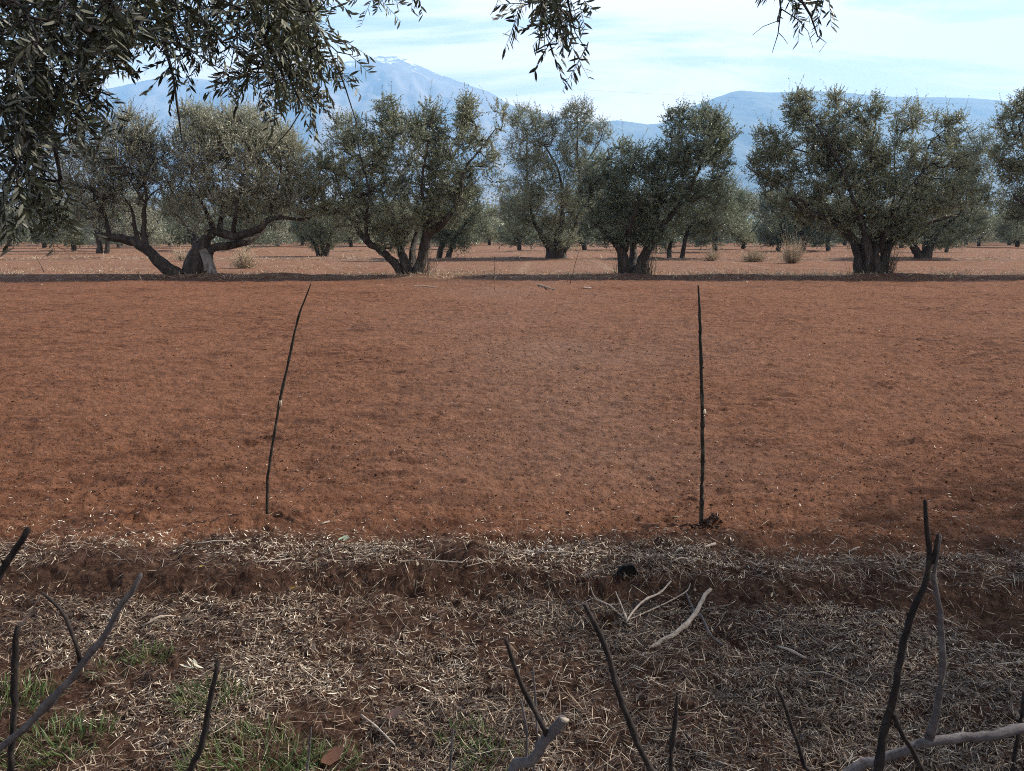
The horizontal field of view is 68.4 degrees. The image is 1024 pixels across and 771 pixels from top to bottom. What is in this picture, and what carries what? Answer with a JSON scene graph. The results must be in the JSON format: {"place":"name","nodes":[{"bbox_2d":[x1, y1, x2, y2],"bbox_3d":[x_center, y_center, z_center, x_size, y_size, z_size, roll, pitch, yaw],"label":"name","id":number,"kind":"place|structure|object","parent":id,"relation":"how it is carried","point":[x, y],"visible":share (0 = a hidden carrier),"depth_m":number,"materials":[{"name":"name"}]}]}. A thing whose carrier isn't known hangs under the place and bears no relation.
{"place":"outdoors","nodes":[
{"label":"outdoors","id":0,"kind":"place"},
{"bbox_2d":[0,55,582,224],"bbox_3d":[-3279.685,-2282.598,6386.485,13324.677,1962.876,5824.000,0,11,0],"label":"mountain snowcapped","id":1,"kind":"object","parent":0,"point":[411,81],"visible":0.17,"depth_m":7344.75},
{"bbox_2d":[0,239,1023,770],"bbox_3d":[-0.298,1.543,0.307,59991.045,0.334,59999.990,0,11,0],"label":"ground","id":2,"kind":"structure","parent":0,"point":[542,451],"depth_m":5.22,"materials":[{"name":"red soil"}]},
{"bbox_2d":[0,200,29,245],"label":"olive tree","id":3,"kind":"object","parent":2,"relation":"on","point":[1,234],"visible":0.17,"depth_m":89.68,"materials":[{"name":"green plant"}]},
{"bbox_2d":[0,527,30,581],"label":"bare shoot","id":4,"kind":"object","parent":2,"relation":"on","point":[8,560],"visible":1,"depth_m":1.17,"materials":[{"name":"brown plant"}]},
{"bbox_2d":[7,594,40,770],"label":"bare shoot","id":5,"kind":"object","parent":2,"relation":"on","point":[14,697],"visible":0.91,"depth_m":1.33,"materials":[{"name":"brown plant"}]},
{"bbox_2d":[0,665,68,717],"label":"grass tuft","id":6,"kind":"object","parent":2,"relation":"on","point":[27,689],"visible":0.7,"depth_m":2.72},
{"bbox_2d":[11,185,62,248],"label":"olive tree","id":7,"kind":"object","parent":2,"relation":"on","point":[35,239],"visible":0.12,"depth_m":81.45,"materials":[{"name":"green plant"}]},
{"bbox_2d":[30,194,91,249],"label":"olive tree","id":8,"kind":"object","parent":2,"relation":"on","point":[70,242],"visible":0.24,"depth_m":67.58,"materials":[{"name":"green plant"}]},
{"bbox_2d":[0,705,121,770],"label":"grass tuft","id":9,"kind":"object","parent":2,"relation":"on","point":[81,727],"visible":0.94,"depth_m":2.51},
{"bbox_2d":[0,573,142,751],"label":"bare shoot","id":10,"kind":"object","parent":2,"relation":"on","point":[48,702],"visible":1,"depth_m":1.26,"materials":[{"name":"grey plant"}]},
{"bbox_2d":[29,122,137,253],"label":"olive tree","id":11,"kind":"object","parent":2,"relation":"on","point":[99,249],"visible":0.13,"depth_m":60.50,"materials":[{"name":"green plant"}]},
{"bbox_2d":[82,654,136,681],"bbox_3d":[-1.544,1.077,2.870,0.206,0.060,0.169,4,12,17],"label":"grass tuft","id":12,"kind":"object","parent":2,"relation":"on","point":[105,665],"visible":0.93,"depth_m":2.90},
{"bbox_2d":[47,95,182,273],"bbox_3d":[-14.481,-7.289,27.886,4.795,6.830,3.154,0,11,0],"label":"olive tree","id":13,"kind":"object","parent":2,"relation":"on","point":[132,143],"visible":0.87,"depth_m":27.35,"materials":[{"name":"green plant"}]},
{"bbox_2d":[94,205,140,247],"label":"olive tree","id":14,"kind":"object","parent":2,"relation":"on","point":[118,220],"visible":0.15,"depth_m":81.18,"materials":[{"name":"green plant"}]},
{"bbox_2d":[112,183,175,247],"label":"olive tree","id":15,"kind":"object","parent":2,"relation":"on","point":[153,229],"visible":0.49,"depth_m":68.09,"materials":[{"name":"green plant"}]},
{"bbox_2d":[120,638,178,665],"bbox_3d":[-1.429,1.055,2.971,0.213,0.077,0.199,-5,13,-24],"label":"grass tuft","id":16,"kind":"object","parent":2,"relation":"on","point":[155,645],"visible":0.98,"depth_m":2.98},
{"bbox_2d":[142,615,175,626],"bbox_3d":[-1.531,1.013,3.269,0.138,0.031,0.013,-10,15,-40],"label":"fallen stick","id":17,"kind":"object","parent":2,"relation":"on","point":[154,619],"visible":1,"depth_m":3.26,"materials":[{"name":"brown wood"}]},
{"bbox_2d":[147,209,177,244],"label":"olive tree","id":18,"kind":"object","parent":2,"relation":"on","point":[164,222],"visible":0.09,"depth_m":94.50,"materials":[{"name":"green plant"}]},
{"bbox_2d":[158,197,184,246],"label":"olive tree","id":19,"kind":"object","parent":2,"relation":"on","point":[167,217],"visible":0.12,"depth_m":88.57,"materials":[{"name":"green plant"}]},
{"bbox_2d":[171,241,191,260],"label":"dry bush","id":20,"kind":"object","parent":2,"relation":"on","point":[181,256],"visible":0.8,"depth_m":44.32,"materials":[{"name":"plant"}]},
{"bbox_2d":[159,187,214,247],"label":"olive tree","id":21,"kind":"object","parent":2,"relation":"on","point":[180,235],"visible":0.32,"depth_m":81.09,"materials":[{"name":"green plant"}]},
{"bbox_2d":[0,0,376,256],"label":"olive tree","id":22,"kind":"object","parent":2,"relation":"on","point":[117,35],"visible":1,"depth_m":1.73,"materials":[{"name":"green plant"}]},
{"bbox_2d":[185,660,219,770],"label":"bare shoot","id":23,"kind":"object","parent":2,"relation":"on","point":[201,745],"visible":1,"depth_m":1.34,"materials":[{"name":"brown plant"}]},
{"bbox_2d":[163,664,253,719],"bbox_3d":[-1.090,1.109,2.715,0.337,0.101,0.276,0,11,0],"label":"grass tuft","id":24,"kind":"object","parent":2,"relation":"on","point":[177,698],"visible":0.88,"depth_m":2.72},
{"bbox_2d":[198,540,231,543],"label":"fallen stick","id":25,"kind":"object","parent":2,"relation":"on","point":[217,541],"visible":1,"depth_m":3.87,"materials":[{"name":"grey wood"}]},
{"bbox_2d":[215,210,244,241],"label":"olive tree","id":26,"kind":"object","parent":2,"relation":"on","point":[225,240],"visible":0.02,"depth_m":93.64,"materials":[{"name":"green plant"}]},
{"bbox_2d":[144,80,322,273],"bbox_3d":[-10.282,-7.553,28.114,6.672,7.313,4.601,0,11,0],"label":"olive tree","id":27,"kind":"object","parent":2,"relation":"on","point":[220,130],"visible":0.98,"depth_m":27.55,"materials":[{"name":"green plant"}]},
{"bbox_2d":[207,190,280,250],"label":"olive tree","id":28,"kind":"object","parent":2,"relation":"on","point":[238,227],"visible":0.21,"depth_m":67.65,"materials":[{"name":"green plant"}]},
{"bbox_2d":[225,246,264,268],"bbox_3d":[-12.366,-6.199,34.865,1.629,1.789,1.679,0,11,0],"label":"dry bush","id":29,"kind":"object","parent":2,"relation":"on","point":[246,261],"visible":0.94,"depth_m":34.73,"materials":[{"name":"plant"}]},
{"bbox_2d":[163,711,332,770],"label":"grass tuft","id":30,"kind":"object","parent":2,"relation":"on","point":[219,756],"visible":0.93,"depth_m":2.44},
{"bbox_2d":[255,557,292,570],"bbox_3d":[-1.139,0.852,3.627,0.173,0.041,0.110,0,11,0],"label":"fallen stick","id":31,"kind":"object","parent":2,"relation":"on","point":[276,560],"visible":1,"depth_m":3.62,"materials":[{"name":"brown wood"}]},
{"bbox_2d":[261,192,305,245],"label":"olive tree","id":32,"kind":"object","parent":2,"relation":"on","point":[283,234],"visible":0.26,"depth_m":89.82,"materials":[{"name":"green plant"}]},
{"bbox_2d":[265,284,310,513],"bbox_3d":[-1.244,0.129,4.174,0.334,1.381,0.025,0,11,2],"label":"tall stake","id":33,"kind":"object","parent":2,"relation":"on","point":[279,405],"visible":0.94,"depth_m":4.17,"materials":[{"name":"brown plant"}]},
{"bbox_2d":[282,212,317,244],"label":"olive tree","id":34,"kind":"object","parent":2,"relation":"on","point":[297,230],"visible":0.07,"depth_m":93.42,"materials":[{"name":"green plant"}]},
{"bbox_2d":[306,727,311,770],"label":"bare shoot","id":35,"kind":"object","parent":2,"relation":"on","point":[308,760],"visible":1,"depth_m":1.47,"materials":[{"name":"grey plant"}]},
{"bbox_2d":[266,734,370,770],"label":"grass tuft","id":36,"kind":"object","parent":2,"relation":"on","point":[330,747],"visible":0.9,"depth_m":2.42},
{"bbox_2d":[289,196,354,256],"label":"olive tree","id":37,"kind":"object","parent":2,"relation":"on","point":[322,231],"visible":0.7,"depth_m":52.54,"materials":[{"name":"green plant"}]},
{"bbox_2d":[321,746,343,764],"bbox_3d":[-0.576,1.185,2.415,0.062,0.039,0.050,5,13,24],"label":"fallen leaf","id":38,"kind":"object","parent":2,"relation":"on","point":[331,756],"visible":1,"depth_m":2.42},
{"bbox_2d":[334,199,376,246],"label":"olive tree","id":39,"kind":"object","parent":2,"relation":"on","point":[351,238],"visible":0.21,"depth_m":89.61,"materials":[{"name":"green plant"}]},
{"bbox_2d":[361,714,394,744],"bbox_3d":[-0.457,1.174,2.573,0.011,0.014,0.207,-10,15,-42],"label":"fallen stick","id":40,"kind":"object","parent":2,"relation":"on","point":[378,728],"visible":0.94,"depth_m":2.57,"materials":[{"name":"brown wood"}]},
{"bbox_2d":[371,197,407,242],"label":"olive tree","id":41,"kind":"object","parent":2,"relation":"on","point":[383,216],"visible":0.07,"depth_m":93.06,"materials":[{"name":"green plant"}]},
{"bbox_2d":[383,199,421,248],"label":"olive tree","id":42,"kind":"object","parent":2,"relation":"on","point":[410,228],"visible":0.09,"depth_m":68.38,"materials":[{"name":"green plant"}]},
{"bbox_2d":[292,78,516,274],"bbox_3d":[-3.967,-7.594,28.084,8.440,7.279,3.923,0,11,0],"label":"olive tree","id":43,"kind":"object","parent":2,"relation":"on","point":[425,209],"visible":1,"depth_m":27.54,"materials":[{"name":"green plant"}]},
{"bbox_2d":[424,559,462,562],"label":"fallen stick","id":44,"kind":"object","parent":2,"relation":"on","point":[443,561],"visible":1,"depth_m":3.61,"materials":[{"name":"grey wood"}]},
{"bbox_2d":[448,728,453,770],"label":"bare shoot","id":45,"kind":"object","parent":2,"relation":"on","point":[450,760],"visible":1,"depth_m":1.47,"materials":[{"name":"grey plant"}]},
{"bbox_2d":[414,178,490,257],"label":"olive tree","id":46,"kind":"object","parent":2,"relation":"on","point":[450,236],"visible":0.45,"depth_m":47.55,"materials":[{"name":"green plant"}]},
{"bbox_2d":[432,215,477,248],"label":"olive tree","id":47,"kind":"object","parent":2,"relation":"on","point":[458,237],"visible":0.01,"depth_m":75.81,"materials":[{"name":"green plant"}]},
{"bbox_2d":[434,709,490,752],"bbox_3d":[-0.158,1.156,2.508,0.221,0.076,0.189,0,11,0],"label":"grass tuft","id":48,"kind":"object","parent":2,"relation":"on","point":[476,739],"visible":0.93,"depth_m":2.52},
{"bbox_2d":[460,226,479,245],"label":"olive tree","id":49,"kind":"object","parent":2,"relation":"on","point":[472,235],"visible":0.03,"depth_m":92.59,"materials":[{"name":"green plant"}]},
{"bbox_2d":[471,201,507,244],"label":"olive tree","id":50,"kind":"object","parent":2,"relation":"on","point":[489,235],"visible":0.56,"depth_m":100.80,"materials":[{"name":"green plant"}]},
{"bbox_2d":[455,727,531,770],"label":"grass tuft","id":51,"kind":"object","parent":2,"relation":"on","point":[491,749],"visible":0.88,"depth_m":2.42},
{"bbox_2d":[2,191,1014,244],"bbox_3d":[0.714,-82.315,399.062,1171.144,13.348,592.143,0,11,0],"label":"wood","id":52,"kind":"object","parent":2,"relation":"on","point":[292,237],"visible":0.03,"depth_m":116.87,"materials":[{"name":"green plant"}]},
{"bbox_2d":[0,281,1023,770],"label":"leaf litter","id":53,"kind":"object","parent":2,"relation":"on","point":[798,703],"visible":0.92,"depth_m":2.91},
{"bbox_2d":[180,658,202,668],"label":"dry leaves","id":54,"kind":"object","parent":53,"relation":"on","point":[194,662],"visible":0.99,"depth_m":2.91,"materials":[{"name":"beige plant"}]},
{"bbox_2d":[386,707,402,717],"bbox_3d":[-0.408,1.135,2.620,0.066,0.042,0.030,4,12,17],"label":"fallen leaf","id":55,"kind":"object","parent":53,"relation":"on","point":[395,712],"visible":1,"depth_m":2.62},
{"bbox_2d":[786,667,861,688],"bbox_3d":[1.172,1.098,2.848,0.287,0.038,0.005,8,14,36],"label":"fallen stick","id":56,"kind":"object","parent":53,"relation":"on","point":[826,673],"visible":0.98,"depth_m":2.84,"materials":[{"name":"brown wood"}]},
{"bbox_2d":[996,661,1022,664],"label":"fallen stick","id":57,"kind":"object","parent":53,"relation":"on","point":[1007,663],"visible":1,"depth_m":2.92,"materials":[{"name":"grey wood"}]},
{"bbox_2d":[0,248,1023,295],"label":"dry grass","id":58,"kind":"structure","parent":2,"relation":"on","point":[787,274],"depth_m":30.62,"materials":[{"name":"plant"}]},
{"bbox_2d":[0,283,1023,539],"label":"soil clods","id":59,"kind":"object","parent":2,"relation":"on","point":[508,443],"visible":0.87,"depth_m":5.42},
{"bbox_2d":[491,188,538,249],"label":"olive tree","id":60,"kind":"object","parent":2,"relation":"on","point":[508,238],"visible":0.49,"depth_m":69.18,"materials":[{"name":"green plant"}]},
{"bbox_2d":[520,699,528,770],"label":"bare shoot","id":61,"kind":"object","parent":2,"relation":"on","point":[526,733],"visible":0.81,"depth_m":1.40,"materials":[{"name":"brown plant"}]},
{"bbox_2d":[532,667,538,770],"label":"bare shoot","id":62,"kind":"object","parent":2,"relation":"on","point":[537,739],"visible":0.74,"depth_m":1.39,"materials":[{"name":"brown plant"}]},
{"bbox_2d":[504,638,568,770],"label":"bare shoot","id":63,"kind":"object","parent":2,"relation":"on","point":[552,731],"visible":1,"depth_m":1.18,"materials":[{"name":"grey plant"}]},
{"bbox_2d":[540,551,570,552],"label":"fallen stick","id":64,"kind":"object","parent":2,"relation":"on","point":[556,551],"visible":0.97,"depth_m":3.70,"materials":[{"name":"grey wood"}]},
{"bbox_2d":[495,92,617,258],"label":"olive tree","id":65,"kind":"object","parent":2,"relation":"on","point":[559,245],"visible":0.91,"depth_m":45.84,"materials":[{"name":"green plant"}]},
{"bbox_2d":[330,0,838,93],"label":"olive tree","id":66,"kind":"object","parent":2,"relation":"on","point":[556,17],"visible":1,"depth_m":1.88,"materials":[{"name":"green plant"}]},
{"bbox_2d":[563,189,607,249],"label":"olive tree","id":67,"kind":"object","parent":2,"relation":"on","point":[585,235],"visible":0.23,"depth_m":68.39,"materials":[{"name":"green plant"}]},
{"bbox_2d":[596,196,642,246],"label":"olive tree","id":68,"kind":"object","parent":2,"relation":"on","point":[619,231],"visible":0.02,"depth_m":72.97,"materials":[{"name":"green plant"}]},
{"bbox_2d":[583,603,657,770],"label":"bare shoot","id":69,"kind":"object","parent":2,"relation":"on","point":[629,721],"visible":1,"depth_m":1.22,"materials":[{"name":"brown plant"}]},
{"bbox_2d":[617,564,637,575],"bbox_3d":[0.540,0.860,3.546,0.102,0.057,0.065,0,11,0],"label":"burrow mouth","id":70,"kind":"object","parent":2,"relation":"on","point":[628,569],"visible":1,"depth_m":3.52},
{"bbox_2d":[587,575,690,622],"bbox_3d":[0.587,0.950,3.370,0.470,0.073,0.349,0,11,0],"label":"fallen stick","id":71,"kind":"object","parent":2,"relation":"on","point":[644,600],"visible":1,"depth_m":3.35,"materials":[{"name":"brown wood"}]},
{"bbox_2d":[638,199,667,250],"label":"olive tree","id":72,"kind":"object","parent":2,"relation":"on","point":[650,232],"visible":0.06,"depth_m":69.35,"materials":[{"name":"green plant"}]},
{"bbox_2d":[567,93,744,274],"bbox_3d":[5.239,-7.356,28.034,6.453,6.936,3.463,0,11,0],"label":"olive tree","id":73,"kind":"object","parent":2,"relation":"on","point":[637,228],"visible":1,"depth_m":27.58,"materials":[{"name":"green plant"}]},
{"bbox_2d":[667,695,678,770],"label":"bare shoot","id":74,"kind":"object","parent":2,"relation":"on","point":[672,741],"visible":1,"depth_m":1.29,"materials":[{"name":"brown plant"}]},
{"bbox_2d":[641,588,711,654],"bbox_3d":[0.689,1.002,3.138,0.054,0.116,0.609,11,16,43],"label":"fallen stick","id":75,"kind":"object","parent":2,"relation":"on","point":[685,624],"visible":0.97,"depth_m":3.16,"materials":[{"name":"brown wood"}]},
{"bbox_2d":[657,165,742,257],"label":"olive tree","id":76,"kind":"object","parent":2,"relation":"on","point":[711,224],"visible":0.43,"depth_m":46.90,"materials":[{"name":"green plant"}]},
{"bbox_2d":[697,285,705,525],"bbox_3d":[1.009,0.163,4.012,0.103,1.390,0.039,-3,12,-14],"label":"tall stake","id":77,"kind":"object","parent":2,"relation":"on","point":[702,473],"visible":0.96,"depth_m":4.01,"materials":[{"name":"brown plant"}]},
{"bbox_2d":[685,590,722,645],"bbox_3d":[0.816,0.999,3.245,0.025,0.050,0.408,-2,12,-9],"label":"fallen stick","id":78,"kind":"object","parent":2,"relation":"on","point":[704,623],"visible":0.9,"depth_m":3.20,"materials":[{"name":"wood"}]},
{"bbox_2d":[691,513,725,529],"bbox_3d":[1.071,0.740,4.083,0.195,0.092,0.128,5,12,24],"label":"soil heap","id":79,"kind":"object","parent":2,"relation":"on","point":[709,521],"visible":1,"depth_m":4.06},
{"bbox_2d":[703,542,715,548],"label":"fallen stick","id":80,"kind":"object","parent":2,"relation":"on","point":[709,545],"visible":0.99,"depth_m":3.80,"materials":[{"name":"brown wood"}]},
{"bbox_2d":[701,243,723,260],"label":"dry bush","id":81,"kind":"object","parent":2,"relation":"on","point":[712,256],"visible":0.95,"depth_m":45.19,"materials":[{"name":"plant"}]},
{"bbox_2d":[687,180,757,251],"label":"olive tree","id":82,"kind":"object","parent":2,"relation":"on","point":[744,196],"visible":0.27,"depth_m":63.09,"materials":[{"name":"green plant"}]},
{"bbox_2d":[719,189,772,248],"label":"olive tree","id":83,"kind":"object","parent":2,"relation":"on","point":[748,236],"visible":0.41,"depth_m":75.57,"materials":[{"name":"green plant"}]},
{"bbox_2d":[735,243,772,261],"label":"dry bush","id":84,"kind":"object","parent":2,"relation":"on","point":[752,257],"visible":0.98,"depth_m":43.52,"materials":[{"name":"plant"}]},
{"bbox_2d":[752,209,792,244],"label":"olive tree","id":85,"kind":"object","parent":2,"relation":"on","point":[762,221],"visible":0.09,"depth_m":94.53,"materials":[{"name":"green plant"}]},
{"bbox_2d":[752,185,804,250],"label":"olive tree","id":86,"kind":"object","parent":2,"relation":"on","point":[770,234],"visible":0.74,"depth_m":69.09,"materials":[{"name":"green plant"}]},
{"bbox_2d":[777,645,805,658],"bbox_3d":[1.117,1.063,3.007,0.013,0.021,0.127,-8,14,-34],"label":"fallen stick","id":87,"kind":"object","parent":2,"relation":"on","point":[793,651],"visible":1,"depth_m":3.00,"materials":[{"name":"grey wood"}]},
{"bbox_2d":[773,233,811,262],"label":"dry bush","id":88,"kind":"object","parent":2,"relation":"on","point":[794,257],"visible":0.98,"depth_m":41.26,"materials":[{"name":"plant"}]},
{"bbox_2d":[776,686,810,770],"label":"bare shoot","id":89,"kind":"object","parent":2,"relation":"on","point":[799,749],"visible":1,"depth_m":1.29,"materials":[{"name":"brown plant"}]},
{"bbox_2d":[777,195,832,249],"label":"olive tree","id":90,"kind":"object","parent":2,"relation":"on","point":[802,233],"visible":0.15,"depth_m":69.51,"materials":[{"name":"green plant"}]},
{"bbox_2d":[801,198,858,250],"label":"olive tree","id":91,"kind":"object","parent":2,"relation":"on","point":[822,239],"visible":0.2,"depth_m":67.17,"materials":[{"name":"green plant"}]},
{"bbox_2d":[830,197,860,245],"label":"olive tree","id":92,"kind":"object","parent":2,"relation":"on","point":[844,243],"visible":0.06,"depth_m":94.52,"materials":[{"name":"green plant"}]},
{"bbox_2d":[738,75,997,273],"bbox_3d":[13.169,-7.695,28.074,9.675,7.413,3.424,0,11,0],"label":"olive tree","id":93,"kind":"object","parent":2,"relation":"on","point":[876,238],"visible":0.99,"depth_m":27.56,"materials":[{"name":"green plant"}]},
{"bbox_2d":[884,193,920,247],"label":"olive tree","id":94,"kind":"object","parent":2,"relation":"on","point":[901,246],"visible":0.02,"depth_m":79.95,"materials":[{"name":"green plant"}]},
{"bbox_2d":[870,499,939,770],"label":"bare shoot","id":95,"kind":"object","parent":2,"relation":"on","point":[889,715],"visible":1,"depth_m":1.12,"materials":[{"name":"brown plant"}]},
{"bbox_2d":[832,534,1023,770],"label":"bare shoot","id":96,"kind":"object","parent":2,"relation":"on","point":[930,739],"visible":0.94,"depth_m":1.23,"materials":[{"name":"grey plant"}]},
{"bbox_2d":[887,122,1007,258],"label":"olive tree","id":97,"kind":"object","parent":2,"relation":"on","point":[926,251],"visible":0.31,"depth_m":46.19,"materials":[{"name":"green plant"}]},
{"bbox_2d":[929,201,966,251],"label":"olive tree","id":98,"kind":"object","parent":2,"relation":"on","point":[957,243],"visible":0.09,"depth_m":63.87,"materials":[{"name":"green plant"}]},
{"bbox_2d":[956,199,981,244],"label":"olive tree","id":99,"kind":"object","parent":2,"relation":"on","point":[966,230],"visible":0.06,"depth_m":94.59,"materials":[{"name":"green plant"}]},
{"bbox_2d":[961,206,997,246],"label":"olive tree","id":100,"kind":"object","parent":2,"relation":"on","point":[985,235],"visible":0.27,"depth_m":90.00,"materials":[{"name":"green plant"}]},
{"bbox_2d":[983,202,1012,244],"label":"olive tree","id":101,"kind":"object","parent":2,"relation":"on","point":[995,222],"visible":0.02,"depth_m":102.43,"materials":[{"name":"green plant"}]},
{"bbox_2d":[982,86,1023,227],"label":"olive tree","id":102,"kind":"object","parent":2,"relation":"on","point":[1013,166],"visible":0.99,"depth_m":27.88,"materials":[{"name":"green plant"}]},
{"bbox_2d":[988,202,1023,246],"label":"olive tree","id":103,"kind":"object","parent":2,"relation":"on","point":[1006,231],"visible":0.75,"depth_m":86.29,"materials":[{"name":"green plant"}]},
{"bbox_2d":[994,207,1023,244],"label":"olive tree","id":104,"kind":"object","parent":2,"relation":"on","point":[1020,223],"visible":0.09,"depth_m":96.38,"materials":[{"name":"green plant"}]},
{"bbox_2d":[1010,691,1023,770],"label":"bare shoot","id":105,"kind":"object","parent":2,"relation":"on","point":[1015,750],"visible":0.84,"depth_m":1.26,"materials":[{"name":"brown plant"}]},
{"bbox_2d":[0,0,1023,123],"label":"sky","id":106,"kind":"structure","parent":0,"point":[679,49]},
{"bbox_2d":[538,90,1023,219],"bbox_3d":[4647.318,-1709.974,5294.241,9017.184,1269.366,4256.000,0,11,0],"label":"mountain plateau","id":107,"kind":"structure","parent":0,"point":[747,103],"depth_m":6125.04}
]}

